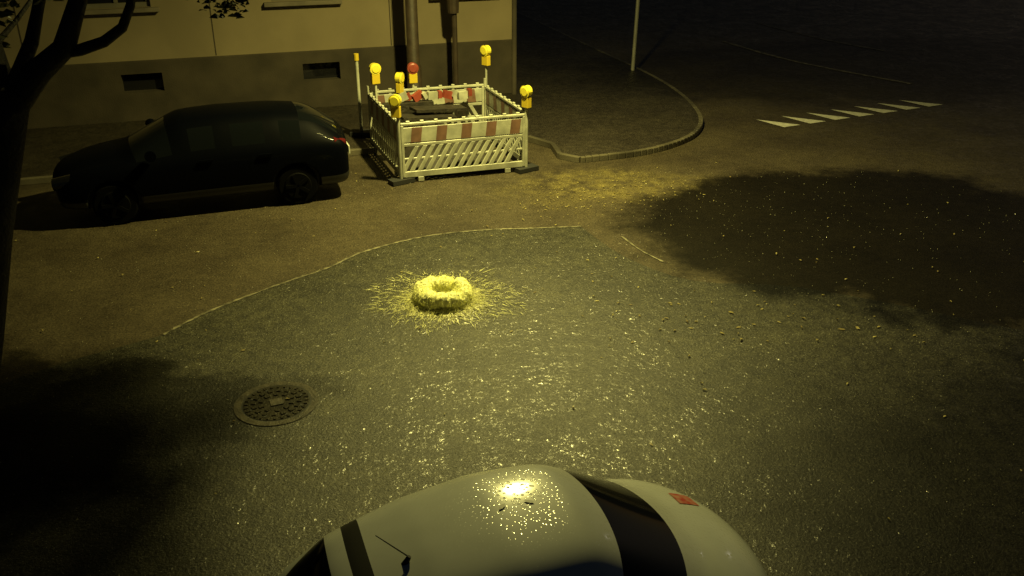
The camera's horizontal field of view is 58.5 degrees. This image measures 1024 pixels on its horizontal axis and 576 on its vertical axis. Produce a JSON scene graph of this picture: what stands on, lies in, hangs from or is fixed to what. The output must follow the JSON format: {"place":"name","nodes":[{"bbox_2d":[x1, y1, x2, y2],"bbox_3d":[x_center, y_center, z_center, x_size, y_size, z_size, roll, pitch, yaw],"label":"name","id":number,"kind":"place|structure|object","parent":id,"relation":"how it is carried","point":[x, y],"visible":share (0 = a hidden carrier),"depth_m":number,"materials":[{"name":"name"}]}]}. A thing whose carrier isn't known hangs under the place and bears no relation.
{"place":"outdoors","nodes":[
{"label":"outdoors","id":0,"kind":"place"},
{"bbox_2d":[21,13,698,177],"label":"pavement","id":1,"kind":"structure","parent":0,"point":[586,100],"depth_m":18.98,"materials":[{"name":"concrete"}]},
{"bbox_2d":[350,53,369,136],"bbox_3d":[-2.850,-3.592,17.027,0.400,1.520,0.250,0,25,0],"label":"marker post","id":2,"kind":"object","parent":1,"relation":"on","point":[361,132],"visible":0.94,"depth_m":17.15,"materials":[{"name":"white plastic"}]},
{"bbox_2d":[405,0,421,92],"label":"street lamp","id":3,"kind":"object","parent":1,"relation":"on","point":[412,34],"visible":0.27,"depth_m":18.31,"materials":[{"name":"grey metal"}]},
{"bbox_2d":[447,0,458,103],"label":"traffic sign","id":4,"kind":"object","parent":1,"relation":"on","point":[453,7],"visible":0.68,"depth_m":18.83,"materials":[{"name":"grey metal"}]},
{"bbox_2d":[397,137,509,170],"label":"excavated soil","id":5,"kind":"structure","parent":1,"relation":"on","point":[407,150],"depth_m":15.56,"materials":[{"name":"brown soil"}]},
{"bbox_2d":[382,88,471,127],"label":"stacked barrier boards","id":6,"kind":"object","parent":5,"relation":"on","point":[416,109],"visible":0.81,"depth_m":16.42,"materials":[{"name":"white plastic"}]},
{"bbox_2d":[512,0,516,93],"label":"downpipe","id":7,"kind":"object","parent":1,"relation":"on","point":[514,46],"visible":1,"depth_m":19.95,"materials":[{"name":"grey metal"}]},
{"bbox_2d":[631,0,639,70],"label":"sign post","id":8,"kind":"object","parent":1,"relation":"on","point":[635,35],"visible":1,"depth_m":22.34,"materials":[{"name":"grey metal"}]},
{"bbox_2d":[0,0,1023,383],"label":"ground","id":9,"kind":"structure","parent":0,"point":[840,200],"depth_m":14.33,"materials":[{"name":"grey asphalt"}]},
{"bbox_2d":[0,0,248,369],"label":"street tree","id":10,"kind":"object","parent":9,"relation":"on","point":[26,77],"visible":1,"depth_m":7.84,"materials":[{"name":"brown plant"}]},
{"bbox_2d":[51,101,349,224],"bbox_3d":[-4.738,-2.078,14.156,4.373,1.401,2.000,-9,26,-18],"label":"dark parked car","id":11,"kind":"object","parent":9,"relation":"on","point":[293,152],"visible":1,"depth_m":13.52,"materials":[{"name":"paint"}]},
{"bbox_2d":[0,0,511,128],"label":"walls","id":12,"kind":"structure","parent":9,"relation":"on","point":[264,53],"depth_m":18.50,"materials":[{"name":"beige paint"}]},
{"bbox_2d":[13,0,391,54],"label":"wall grooves","id":13,"kind":"object","parent":12,"relation":"attached to","point":[212,26],"depth_m":18.14,"materials":[{"name":"beige paint"}]},
{"bbox_2d":[86,0,338,90],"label":"windows","id":14,"kind":"structure","parent":12,"relation":"attached to","point":[146,81],"depth_m":18.27,"materials":[{"name":"black glass"}]},
{"bbox_2d":[84,0,341,14],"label":"sills","id":15,"kind":"structure","parent":12,"relation":"attached to","point":[157,9],"depth_m":18.12,"materials":[{"name":"stone"}]},
{"bbox_2d":[20,11,702,185],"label":"kerb","id":16,"kind":"structure","parent":9,"relation":"on","point":[560,155],"depth_m":16.52,"materials":[{"name":"stone"}]},
{"bbox_2d":[367,78,538,185],"bbox_3d":[-1.170,-2.821,16.035,2.608,1.140,2.572,-9,26,-18],"label":"construction barrier","id":17,"kind":"object","parent":9,"relation":"on","point":[502,123],"visible":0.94,"depth_m":15.24,"materials":[{"name":"white plastic"}]},
{"bbox_2d":[369,63,380,98],"bbox_3d":[-2.436,-3.685,16.337,0.206,0.672,0.115,-13,28,-26],"label":"warning lamp","id":18,"kind":"object","parent":17,"relation":"attached to","point":[374,69],"visible":0.88,"depth_m":16.25,"materials":[{"name":"yellow plastic"}]},
{"bbox_2d":[388,94,401,117],"bbox_3d":[-1.851,-2.889,14.511,0.206,0.372,0.115,5,25,10],"label":"warning lamp","id":19,"kind":"object","parent":17,"relation":"attached to","point":[394,101],"visible":1,"depth_m":14.47,"materials":[{"name":"yellow plastic"}]},
{"bbox_2d":[395,72,403,93],"bbox_3d":[-2.023,-3.668,16.537,0.115,0.472,0.206,9,26,18],"label":"warning lamp","id":20,"kind":"object","parent":17,"relation":"attached to","point":[399,78],"visible":0.84,"depth_m":16.47,"materials":[{"name":"yellow plastic"}]},
{"bbox_2d":[407,62,418,92],"bbox_3d":[-1.798,-3.789,16.619,0.206,0.622,0.115,-8,26,-16],"label":"warning lamp","id":21,"kind":"object","parent":17,"relation":"attached to","point":[412,68],"visible":0.84,"depth_m":16.53,"materials":[{"name":"plastic"}]},
{"bbox_2d":[480,45,490,77],"bbox_3d":[-0.485,-3.713,17.130,0.115,1.652,0.206,-23,33,-40],"label":"warning lamp","id":22,"kind":"object","parent":17,"relation":"attached to","point":[485,50],"visible":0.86,"depth_m":16.83,"materials":[{"name":"yellow plastic"}]},
{"bbox_2d":[520,85,532,107],"bbox_3d":[0.235,-3.165,15.102,0.115,0.372,0.206,-23,33,-40],"label":"warning lamp","id":23,"kind":"object","parent":17,"relation":"attached to","point":[526,91],"visible":1,"depth_m":15.06,"materials":[{"name":"yellow plastic"}]},
{"bbox_2d":[0,171,1013,575],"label":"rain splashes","id":24,"kind":"object","parent":9,"relation":"on","point":[514,371],"visible":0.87,"depth_m":9.15,"materials":[{"name":"clear liquid"}]},
{"bbox_2d":[0,227,1023,575],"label":"asphalt patch","id":25,"kind":"object","parent":9,"relation":"on","point":[102,445],"visible":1,"depth_m":8.70,"materials":[{"name":"grey asphalt"}]},
{"bbox_2d":[234,381,318,425],"bbox_3d":[-2.300,1.115,8.928,0.810,0.014,0.810,-10,27,-21],"label":"manhole cover","id":26,"kind":"object","parent":25,"relation":"on","point":[271,402],"visible":1,"depth_m":8.91,"materials":[{"name":"metal"}]},
{"bbox_2d":[163,226,663,334],"bbox_3d":[-1.268,-0.302,11.985,6.265,0.001,1.954,-8,26,-17],"label":"road edging","id":27,"kind":"object","parent":25,"relation":"on","point":[180,325],"visible":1,"depth_m":12.18,"materials":[{"name":"concrete"}]},
{"bbox_2d":[330,257,567,370],"bbox_3d":[-0.833,0.092,10.867,3.703,0.315,3.472,0,25,0],"label":"water fountain","id":28,"kind":"object","parent":25,"relation":"on","point":[443,296],"visible":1,"depth_m":10.84,"materials":[{"name":"yellow"}]},
{"bbox_2d":[280,464,766,575],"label":"white hatchback car","id":29,"kind":"object","parent":25,"relation":"on","point":[533,520],"visible":1,"depth_m":5.08,"materials":[{"name":"paint"}]},
{"bbox_2d":[15,162,1021,519],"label":"fallen leaves","id":30,"kind":"object","parent":9,"relation":"on","point":[631,304],"visible":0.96,"depth_m":11.12,"materials":[{"name":"brown plant"}]},
{"bbox_2d":[722,22,910,83],"bbox_3d":[8.456,-6.751,25.816,3.440,0.001,8.948,-12,27,-23],"label":"worn lane line","id":31,"kind":"object","parent":9,"relation":"on","point":[811,64],"visible":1,"depth_m":25.60,"materials":[{"name":"paint"}]},
{"bbox_2d":[756,100,942,126],"bbox_3d":[7.192,-3.727,19.331,4.499,0.001,0.720,-11,27,-23],"label":"road marking","id":32,"kind":"object","parent":9,"relation":"on","point":[847,112],"visible":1,"depth_m":19.12,"materials":[{"name":"paint"}]}
]}

